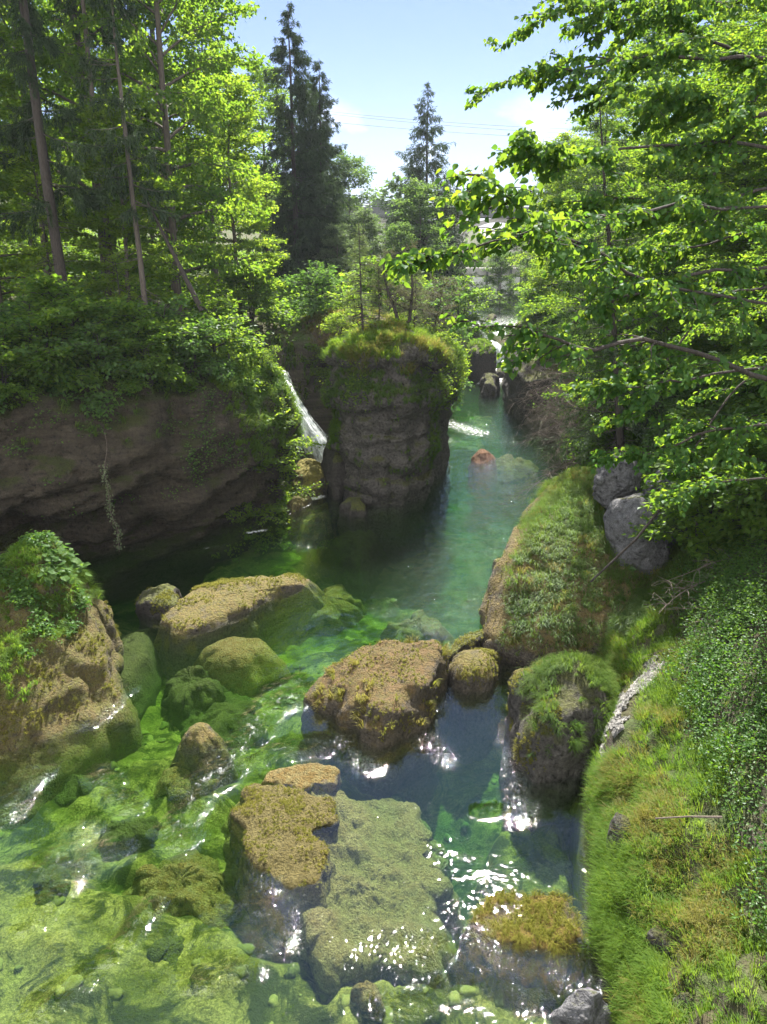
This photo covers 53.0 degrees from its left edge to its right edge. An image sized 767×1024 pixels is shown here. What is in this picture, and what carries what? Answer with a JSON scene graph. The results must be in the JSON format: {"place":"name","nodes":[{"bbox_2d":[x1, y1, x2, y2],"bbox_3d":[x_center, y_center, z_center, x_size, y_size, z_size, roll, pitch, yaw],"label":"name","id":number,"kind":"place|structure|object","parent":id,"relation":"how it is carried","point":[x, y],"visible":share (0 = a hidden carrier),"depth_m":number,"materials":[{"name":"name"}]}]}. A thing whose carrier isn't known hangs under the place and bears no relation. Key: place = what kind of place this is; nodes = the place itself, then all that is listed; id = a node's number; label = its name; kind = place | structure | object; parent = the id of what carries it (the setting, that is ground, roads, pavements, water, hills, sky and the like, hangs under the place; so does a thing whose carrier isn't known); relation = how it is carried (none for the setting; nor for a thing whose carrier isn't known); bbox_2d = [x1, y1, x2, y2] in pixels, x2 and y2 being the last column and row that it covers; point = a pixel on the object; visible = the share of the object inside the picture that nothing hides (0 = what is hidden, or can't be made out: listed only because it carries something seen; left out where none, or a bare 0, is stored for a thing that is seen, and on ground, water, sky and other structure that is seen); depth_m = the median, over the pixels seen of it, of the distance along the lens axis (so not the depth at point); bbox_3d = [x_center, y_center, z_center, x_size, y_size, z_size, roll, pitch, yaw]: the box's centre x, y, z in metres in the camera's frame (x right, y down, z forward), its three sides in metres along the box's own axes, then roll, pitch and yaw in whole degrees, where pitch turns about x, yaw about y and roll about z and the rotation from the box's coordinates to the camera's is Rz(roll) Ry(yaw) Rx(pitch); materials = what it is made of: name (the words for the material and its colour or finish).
{"place":"outdoors","nodes":[
{"label":"outdoors","id":0,"kind":"place"},
{"bbox_2d":[0,345,300,606],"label":"cliff","id":1,"kind":"structure","parent":0,"point":[172,541],"depth_m":30.56,"materials":[{"name":"stone"}]},
{"bbox_2d":[0,339,49,411],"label":"shrub","id":2,"kind":"object","parent":1,"relation":"on","point":[6,388],"visible":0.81,"depth_m":26.58,"materials":[{"name":"green plant"}]},
{"bbox_2d":[0,290,113,405],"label":"shrub","id":3,"kind":"object","parent":1,"relation":"on","point":[53,315],"visible":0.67,"depth_m":27.67,"materials":[{"name":"green plant"}]},
{"bbox_2d":[1,265,142,379],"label":"shrub","id":4,"kind":"object","parent":1,"relation":"on","point":[37,286],"visible":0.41,"depth_m":28.74,"materials":[{"name":"green plant"}]},
{"bbox_2d":[36,316,160,421],"bbox_3d":[-10.937,-5.526,29.153,4.539,3.794,4.665,-10,22,-26],"label":"shrub","id":5,"kind":"object","parent":1,"relation":"on","point":[75,344],"visible":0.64,"depth_m":28.48,"materials":[{"name":"green plant"}]},
{"bbox_2d":[2,368,269,519],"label":"cliff face plants","id":6,"kind":"object","parent":1,"relation":"attached to","point":[192,459],"visible":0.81,"depth_m":30.86,"materials":[{"name":"green plant"}]},
{"bbox_2d":[103,328,189,395],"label":"shrub","id":7,"kind":"object","parent":1,"relation":"on","point":[128,384],"visible":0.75,"depth_m":28.89,"materials":[{"name":"green plant"}]},
{"bbox_2d":[87,295,206,392],"bbox_3d":[-9.305,-6.399,30.277,4.673,4.343,4.626,-4,20,-12],"label":"shrub","id":8,"kind":"object","parent":1,"relation":"on","point":[124,307],"visible":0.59,"depth_m":29.30,"materials":[{"name":"green plant"}]},
{"bbox_2d":[1,342,293,444],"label":"cliff edge grass","id":9,"kind":"structure","parent":1,"relation":"on","point":[64,402],"depth_m":28.98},
{"bbox_2d":[90,294,209,378],"bbox_3d":[-9.531,-6.776,32.039,5.364,4.484,5.514,-3,20,-9],"label":"shrub","id":10,"kind":"object","parent":1,"relation":"on","point":[160,312],"visible":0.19,"depth_m":31.31,"materials":[{"name":"green plant"}]},
{"bbox_2d":[145,317,244,388],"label":"shrub","id":11,"kind":"object","parent":1,"relation":"on","point":[217,368],"visible":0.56,"depth_m":30.97,"materials":[{"name":"green plant"}]},
{"bbox_2d":[166,287,273,395],"bbox_3d":[-7.238,-7.450,33.703,5.098,4.738,5.046,14,24,35],"label":"shrub","id":12,"kind":"object","parent":1,"relation":"on","point":[225,323],"visible":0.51,"depth_m":33.31,"materials":[{"name":"green plant"}]},
{"bbox_2d":[205,345,308,464],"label":"bush","id":13,"kind":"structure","parent":1,"relation":"on","point":[254,441],"depth_m":33.47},
{"bbox_2d":[0,369,571,1019],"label":"river water","id":14,"kind":"structure","parent":0,"point":[90,847],"depth_m":22.43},
{"bbox_2d":[170,722,238,788],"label":"awash rock","id":15,"kind":"object","parent":14,"relation":"in","point":[199,743],"visible":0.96,"depth_m":19.61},
{"bbox_2d":[337,497,368,535],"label":"shore stone","id":16,"kind":"object","parent":14,"relation":"in","point":[353,515],"visible":0.62,"depth_m":35.84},
{"bbox_2d":[463,338,496,402],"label":"mossy block","id":17,"kind":"structure","parent":14,"relation":"in","point":[481,354],"depth_m":69.59,"materials":[{"name":"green stone"}]},
{"bbox_2d":[0,398,578,1023],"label":"river bed","id":18,"kind":"object","parent":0,"point":[490,850],"visible":0.16,"depth_m":17.60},
{"bbox_2d":[32,863,71,905],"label":"submerged rock","id":19,"kind":"object","parent":18,"relation":"on","point":[41,883],"visible":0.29,"depth_m":16.14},
{"bbox_2d":[0,529,142,828],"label":"rock promontory","id":20,"kind":"structure","parent":18,"relation":"on","point":[61,657],"depth_m":20.72,"materials":[{"name":"brown stone"}]},
{"bbox_2d":[94,815,161,861],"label":"submerged rock","id":21,"kind":"object","parent":18,"relation":"on","point":[137,834],"visible":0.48,"depth_m":17.63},
{"bbox_2d":[120,628,162,720],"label":"awash rock","id":22,"kind":"object","parent":18,"relation":"on","point":[142,671],"visible":0.48,"depth_m":24.09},
{"bbox_2d":[134,583,181,637],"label":"dark stone","id":23,"kind":"object","parent":18,"relation":"on","point":[153,605],"visible":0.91,"depth_m":26.18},
{"bbox_2d":[122,849,244,928],"bbox_3d":[-4.363,8.618,16.542,3.347,2.241,3.150,0,19,0],"label":"submerged rock","id":24,"kind":"object","parent":18,"relation":"on","point":[194,882],"visible":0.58,"depth_m":16.14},
{"bbox_2d":[153,762,219,808],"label":"submerged rock","id":25,"kind":"object","parent":18,"relation":"on","point":[168,782],"visible":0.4,"depth_m":19.26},
{"bbox_2d":[160,665,228,726],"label":"submerged rock","id":26,"kind":"object","parent":18,"relation":"on","point":[188,689],"visible":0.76,"depth_m":22.91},
{"bbox_2d":[178,691,268,749],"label":"submerged rock","id":27,"kind":"object","parent":18,"relation":"on","point":[223,719],"visible":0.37,"depth_m":22.12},
{"bbox_2d":[153,572,324,679],"bbox_3d":[-5.388,3.834,28.143,4.067,3.046,8.145,16,25,38],"label":"long rock","id":28,"kind":"object","parent":18,"relation":"on","point":[198,619],"visible":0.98,"depth_m":26.48,"materials":[{"name":"stone"}]},
{"bbox_2d":[193,636,290,696],"bbox_3d":[-4.699,5.064,25.039,3.749,1.812,2.943,0,19,0],"label":"awash rock","id":29,"kind":"object","parent":18,"relation":"on","point":[248,667],"visible":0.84,"depth_m":24.38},
{"bbox_2d":[0,551,537,1023],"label":"river stones","id":30,"kind":"object","parent":18,"relation":"on","point":[74,981],"visible":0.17,"depth_m":14.39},
{"bbox_2d":[261,763,341,793],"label":"rock","id":31,"kind":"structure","parent":18,"relation":"on","point":[308,777],"depth_m":18.18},
{"bbox_2d":[292,458,327,505],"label":"ravine boulder","id":32,"kind":"object","parent":18,"relation":"on","point":[310,470],"visible":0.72,"depth_m":38.39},
{"bbox_2d":[295,584,366,638],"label":"submerged rock","id":33,"kind":"object","parent":18,"relation":"on","point":[339,611],"visible":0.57,"depth_m":28.84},
{"bbox_2d":[321,436,346,516],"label":"ravine boulder","id":34,"kind":"object","parent":18,"relation":"on","point":[333,467],"visible":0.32,"depth_m":37.76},
{"bbox_2d":[221,790,464,999],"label":"algae slab","id":35,"kind":"structure","parent":18,"relation":"on","point":[391,914],"depth_m":15.44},
{"bbox_2d":[226,783,340,953],"bbox_3d":[-2.238,7.468,16.746,2.834,1.787,3.704,0,19,0],"label":"golden rock","id":36,"kind":"object","parent":35,"relation":"on","point":[287,866],"visible":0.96,"depth_m":15.97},
{"bbox_2d":[317,530,388,600],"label":"submerged rock","id":37,"kind":"object","parent":18,"relation":"on","point":[348,554],"visible":0.99,"depth_m":34.43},
{"bbox_2d":[350,980,385,1021],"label":"submerged rock","id":38,"kind":"object","parent":18,"relation":"on","point":[365,997],"visible":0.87,"depth_m":13.35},
{"bbox_2d":[301,633,453,811],"bbox_3d":[0.132,5.692,21.738,4.079,3.790,4.738,15,25,37],"label":"flat boulder","id":39,"kind":"object","parent":18,"relation":"on","point":[385,700],"visible":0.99,"depth_m":20.34,"materials":[{"name":"brown stone"}]},
{"bbox_2d":[318,315,456,563],"bbox_3d":[0.121,-3.237,38.116,6.581,12.712,6.829,-16,25,-38],"label":"rock pillar","id":40,"kind":"object","parent":18,"relation":"on","point":[384,394],"visible":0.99,"depth_m":35.77,"materials":[{"name":"stone"}]},
{"bbox_2d":[333,222,392,336],"bbox_3d":[-0.868,-10.251,35.343,2.911,5.766,2.498,7,21,18],"label":"spruce","id":41,"kind":"object","parent":40,"relation":"on","point":[360,299],"visible":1,"depth_m":35.37,"materials":[{"name":"green plant"}]},
{"bbox_2d":[363,239,434,324],"bbox_3d":[0.714,-10.353,36.178,3.416,4.718,2.182,-7,21,-19],"label":"pine tree","id":42,"kind":"object","parent":40,"relation":"on","point":[410,307],"visible":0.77,"depth_m":36.16,"materials":[{"name":"green plant"}]},
{"bbox_2d":[380,609,456,645],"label":"submerged rock","id":43,"kind":"object","parent":18,"relation":"on","point":[422,625],"visible":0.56,"depth_m":27.87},
{"bbox_2d":[412,318,471,528],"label":"overgrown ledge","id":44,"kind":"object","parent":18,"relation":"on","point":[442,467],"visible":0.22,"depth_m":41.54,"materials":[{"name":"stone"}]},
{"bbox_2d":[397,273,469,332],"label":"bush","id":45,"kind":"object","parent":44,"relation":"on","point":[434,295],"visible":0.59,"depth_m":41.65,"materials":[{"name":"green plant"}]},
{"bbox_2d":[446,647,501,763],"bbox_3d":[2.656,5.623,22.685,1.938,3.284,2.178,0,19,0],"label":"round boulder","id":46,"kind":"object","parent":18,"relation":"on","point":[474,696],"visible":0.98,"depth_m":21.98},
{"bbox_2d":[466,454,542,504],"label":"submerged rock","id":47,"kind":"object","parent":18,"relation":"on","point":[500,489],"visible":0.73,"depth_m":45.61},
{"bbox_2d":[447,886,588,994],"bbox_3d":[2.599,8.410,14.624,3.080,1.998,2.061,0,19,0],"label":"kelp rock","id":48,"kind":"object","parent":18,"relation":"on","point":[526,941],"visible":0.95,"depth_m":14.13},
{"bbox_2d":[0,186,766,1023],"bbox_3d":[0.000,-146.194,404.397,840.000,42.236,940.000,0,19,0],"label":"ground","id":49,"kind":"structure","parent":0,"point":[316,410],"depth_m":15.70,"materials":[{"name":"plant"}]},
{"bbox_2d":[0,9,89,305],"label":"maple tree","id":50,"kind":"object","parent":49,"relation":"on","point":[7,184],"visible":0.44,"depth_m":35.95,"materials":[{"name":"green plant"}]},
{"bbox_2d":[0,119,93,316],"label":"young tree","id":51,"kind":"object","parent":49,"relation":"on","point":[27,180],"visible":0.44,"depth_m":32.46,"materials":[{"name":"green plant"}]},
{"bbox_2d":[0,0,127,273],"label":"maple tree","id":52,"kind":"object","parent":49,"relation":"on","point":[65,92],"visible":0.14,"depth_m":43.33,"materials":[{"name":"green plant"}]},
{"bbox_2d":[0,0,128,325],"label":"spruce","id":53,"kind":"object","parent":49,"relation":"on","point":[33,110],"visible":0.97,"depth_m":30.03,"materials":[{"name":"green plant"}]},
{"bbox_2d":[42,0,137,323],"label":"spruce","id":54,"kind":"object","parent":49,"relation":"on","point":[68,9],"visible":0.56,"depth_m":33.17,"materials":[{"name":"green plant"}]},
{"bbox_2d":[0,0,194,324],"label":"maple tree","id":55,"kind":"object","parent":49,"relation":"on","point":[49,66],"visible":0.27,"depth_m":36.88,"materials":[{"name":"green plant"}]},
{"bbox_2d":[60,94,184,327],"bbox_3d":[-11.620,-11.990,34.704,5.821,12.193,5.887,-6,20,-17],"label":"maple tree","id":56,"kind":"object","parent":49,"relation":"on","point":[151,262],"visible":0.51,"depth_m":33.59,"materials":[{"name":"green plant"}]},
{"bbox_2d":[68,0,181,318],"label":"spruce","id":57,"kind":"object","parent":49,"relation":"on","point":[137,133],"visible":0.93,"depth_m":29.73,"materials":[{"name":"green plant"}]},
{"bbox_2d":[39,0,246,289],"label":"maple tree","id":58,"kind":"object","parent":49,"relation":"on","point":[184,27],"visible":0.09,"depth_m":43.99,"materials":[{"name":"green plant"}]},
{"bbox_2d":[34,0,278,336],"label":"maple tree","id":59,"kind":"object","parent":49,"relation":"on","point":[205,107],"visible":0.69,"depth_m":35.90,"materials":[{"name":"green plant"}]},
{"bbox_2d":[0,221,355,363],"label":"forest undergrowth","id":60,"kind":"object","parent":49,"relation":"on","point":[198,287],"visible":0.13,"depth_m":51.23,"materials":[{"name":"green plant"}]},
{"bbox_2d":[146,13,278,295],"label":"maple tree","id":61,"kind":"object","parent":49,"relation":"on","point":[184,196],"visible":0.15,"depth_m":52.17,"materials":[{"name":"green plant"}]},
{"bbox_2d":[168,72,289,319],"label":"maple tree","id":62,"kind":"object","parent":49,"relation":"on","point":[237,87],"visible":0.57,"depth_m":42.03,"materials":[{"name":"green plant"}]},
{"bbox_2d":[206,260,298,344],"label":"bush","id":63,"kind":"object","parent":49,"relation":"on","point":[259,300],"visible":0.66,"depth_m":42.99,"materials":[{"name":"green plant"}]},
{"bbox_2d":[222,59,300,277],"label":"maple tree","id":64,"kind":"object","parent":49,"relation":"on","point":[256,77],"visible":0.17,"depth_m":65.52,"materials":[{"name":"green plant"}]},
{"bbox_2d":[211,359,331,562],"bbox_3d":[-6.227,-0.554,36.532,7.613,13.712,7.242,-6,20,-16],"label":"shrub","id":65,"kind":"object","parent":49,"relation":"on","point":[292,444],"visible":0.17,"depth_m":34.85,"materials":[{"name":"green plant"}]},
{"bbox_2d":[237,2,352,290],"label":"spruce","id":66,"kind":"object","parent":49,"relation":"on","point":[305,159],"visible":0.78,"depth_m":59.46,"materials":[{"name":"green plant"}]},
{"bbox_2d":[273,260,348,328],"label":"bush","id":67,"kind":"object","parent":49,"relation":"on","point":[313,302],"visible":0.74,"depth_m":46.13,"materials":[{"name":"green plant"}]},
{"bbox_2d":[281,60,364,288],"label":"spruce","id":68,"kind":"object","parent":49,"relation":"on","point":[320,107],"visible":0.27,"depth_m":61.88,"materials":[{"name":"green plant"}]},
{"bbox_2d":[310,222,362,291],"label":"willow tree","id":69,"kind":"object","parent":49,"relation":"on","point":[334,241],"visible":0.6,"depth_m":60.22,"materials":[{"name":"green plant"}]},
{"bbox_2d":[331,149,384,259],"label":"maple tree","id":70,"kind":"object","parent":49,"relation":"on","point":[355,173],"visible":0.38,"depth_m":102.37,"materials":[{"name":"green plant"}]},
{"bbox_2d":[340,207,390,289],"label":"willow tree","id":71,"kind":"object","parent":49,"relation":"on","point":[376,249],"visible":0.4,"depth_m":65.41,"materials":[{"name":"green plant"}]},
{"bbox_2d":[380,177,467,305],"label":"maple tree","id":72,"kind":"object","parent":49,"relation":"on","point":[416,192],"visible":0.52,"depth_m":72.43,"materials":[{"name":"green plant"}]},
{"bbox_2d":[371,82,492,315],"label":"spruce","id":73,"kind":"object","parent":49,"relation":"on","point":[418,172],"visible":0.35,"depth_m":81.68,"materials":[{"name":"green plant"}]},
{"bbox_2d":[434,271,504,336],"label":"bush","id":74,"kind":"object","parent":49,"relation":"on","point":[463,309],"visible":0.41,"depth_m":77.42,"materials":[{"name":"green plant"}]},
{"bbox_2d":[476,252,520,320],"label":"maple tree","id":75,"kind":"object","parent":49,"relation":"on","point":[500,270],"visible":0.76,"depth_m":92.57,"materials":[{"name":"green plant"}]},
{"bbox_2d":[502,324,567,435],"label":"channel wall","id":76,"kind":"structure","parent":49,"relation":"on","point":[511,388],"depth_m":53.55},
{"bbox_2d":[498,649,622,845],"bbox_3d":[4.701,5.855,19.842,3.266,4.745,4.050,0,19,0],"label":"grassy boulder","id":77,"kind":"object","parent":49,"relation":"on","point":[559,705],"visible":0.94,"depth_m":18.55,"materials":[{"name":"plant"}]},
{"bbox_2d":[508,388,612,475],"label":"shrub","id":78,"kind":"object","parent":49,"relation":"on","point":[551,416],"visible":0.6,"depth_m":37.20,"materials":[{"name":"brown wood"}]},
{"bbox_2d":[523,130,609,311],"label":"maple tree","id":79,"kind":"object","parent":49,"relation":"on","point":[567,139],"visible":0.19,"depth_m":64.97,"materials":[{"name":"green plant"}]},
{"bbox_2d":[378,0,766,516],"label":"linden tree","id":80,"kind":"object","parent":49,"relation":"on","point":[546,234],"visible":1,"depth_m":7.50,"materials":[{"name":"green plant"}]},
{"bbox_2d":[478,465,669,717],"bbox_3d":[7.431,2.163,28.246,9.020,7.139,13.688,0,19,0],"label":"grassy mound","id":81,"kind":"object","parent":49,"relation":"on","point":[543,594],"visible":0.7,"depth_m":23.46,"materials":[{"name":"plant"}]},
{"bbox_2d":[592,453,641,509],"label":"grey boulder","id":82,"kind":"object","parent":81,"relation":"on","point":[620,480],"visible":0.55,"depth_m":25.09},
{"bbox_2d":[551,987,612,1023],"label":"bank stone","id":83,"kind":"object","parent":49,"relation":"on","point":[583,1005],"visible":0.99,"depth_m":12.23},
{"bbox_2d":[518,99,651,338],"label":"linden tree","id":84,"kind":"object","parent":49,"relation":"on","point":[614,121],"visible":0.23,"depth_m":49.18,"materials":[{"name":"green plant"}]},
{"bbox_2d":[526,102,689,463],"bbox_3d":[8.846,-7.053,29.022,6.550,15.300,6.044,11,22,29],"label":"spruce","id":85,"kind":"object","parent":49,"relation":"on","point":[633,429],"visible":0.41,"depth_m":29.32,"materials":[{"name":"green plant"}]},
{"bbox_2d":[524,138,701,449],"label":"linden tree","id":86,"kind":"object","parent":49,"relation":"on","point":[615,189],"visible":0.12,"depth_m":40.06,"materials":[{"name":"green plant"}]},
{"bbox_2d":[497,239,763,582],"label":"slope plants","id":87,"kind":"object","parent":49,"relation":"on","point":[541,319],"visible":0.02,"depth_m":51.05,"materials":[{"name":"green plant"}]},
{"bbox_2d":[603,493,672,574],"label":"grey boulder","id":88,"kind":"object","parent":49,"relation":"on","point":[643,554],"visible":0.58,"depth_m":23.34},
{"bbox_2d":[541,98,759,448],"bbox_3d":[12.087,-9.897,32.792,8.730,14.478,8.452,-14,24,-34],"label":"linden tree","id":89,"kind":"object","parent":49,"relation":"on","point":[664,325],"visible":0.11,"depth_m":32.10,"materials":[{"name":"green plant"}]},
{"bbox_2d":[589,444,727,657],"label":"slope grass","id":90,"kind":"structure","parent":49,"relation":"on","point":[627,618],"depth_m":22.16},
{"bbox_2d":[575,571,766,1023],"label":"bank grass","id":91,"kind":"structure","parent":49,"relation":"on","point":[648,964],"depth_m":13.63,"materials":[{"name":"plant"}]},
{"bbox_2d":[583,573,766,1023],"bbox_3d":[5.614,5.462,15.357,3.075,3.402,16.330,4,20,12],"label":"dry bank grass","id":92,"kind":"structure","parent":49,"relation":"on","point":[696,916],"depth_m":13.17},
{"bbox_2d":[603,0,764,281],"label":"linden tree","id":93,"kind":"object","parent":49,"relation":"on","point":[641,100],"visible":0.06,"depth_m":39.87,"materials":[{"name":"green plant"}]},
{"bbox_2d":[607,0,766,364],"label":"linden tree","id":94,"kind":"object","parent":49,"relation":"on","point":[693,78],"visible":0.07,"depth_m":30.96,"materials":[{"name":"green plant"}]},
{"bbox_2d":[635,404,748,559],"bbox_3d":[9.965,-1.026,23.349,4.571,4.292,4.618,9,21,23],"label":"shrub","id":95,"kind":"object","parent":49,"relation":"on","point":[701,453],"visible":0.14,"depth_m":23.38,"materials":[{"name":"green plant"}]},
{"bbox_2d":[619,0,766,390],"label":"linden tree","id":96,"kind":"object","parent":49,"relation":"on","point":[728,27],"visible":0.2,"depth_m":25.41,"materials":[{"name":"green plant"}]},
{"bbox_2d":[621,456,764,565],"bbox_3d":[9.005,0.064,21.629,4.248,3.948,4.205,-2,20,-5],"label":"shrub","id":97,"kind":"object","parent":49,"relation":"on","point":[701,542],"visible":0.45,"depth_m":20.87,"materials":[{"name":"green plant"}]},
{"bbox_2d":[637,375,757,471],"bbox_3d":[11.324,-3.064,27.758,4.305,3.599,4.426,11,22,28],"label":"shrub","id":98,"kind":"object","parent":49,"relation":"on","point":[658,431],"visible":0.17,"depth_m":27.59,"materials":[{"name":"green plant"}]},
{"bbox_2d":[637,19,766,365],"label":"linden tree","id":99,"kind":"object","parent":49,"relation":"on","point":[734,31],"visible":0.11,"depth_m":28.26,"materials":[{"name":"green plant"}]},
{"bbox_2d":[648,497,766,965],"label":"bank plants","id":100,"kind":"object","parent":49,"relation":"on","point":[725,575],"visible":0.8,"depth_m":15.84,"materials":[{"name":"green plant"}]},
{"bbox_2d":[656,28,766,379],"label":"linden tree","id":101,"kind":"object","parent":49,"relation":"on","point":[751,223],"visible":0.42,"depth_m":21.82,"materials":[{"name":"green plant"}]},
{"bbox_2d":[660,320,766,440],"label":"shrub","id":102,"kind":"object","parent":49,"relation":"on","point":[718,385],"visible":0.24,"depth_m":22.52,"materials":[{"name":"green plant"}]},
{"bbox_2d":[667,28,766,452],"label":"linden tree","id":103,"kind":"object","parent":49,"relation":"on","point":[735,320],"visible":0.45,"depth_m":17.81,"materials":[{"name":"green plant"}]},
{"bbox_2d":[672,65,766,353],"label":"linden tree","id":104,"kind":"object","parent":49,"relation":"on","point":[759,104],"visible":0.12,"depth_m":24.59,"materials":[{"name":"green plant"}]},
{"bbox_2d":[695,435,766,546],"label":"shrub","id":105,"kind":"object","parent":49,"relation":"on","point":[726,521],"visible":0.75,"depth_m":18.88,"materials":[{"name":"green plant"}]},
{"bbox_2d":[1,0,765,237],"label":"sky","id":106,"kind":"structure","parent":0,"point":[378,57],"materials":[{"name":"blue"}]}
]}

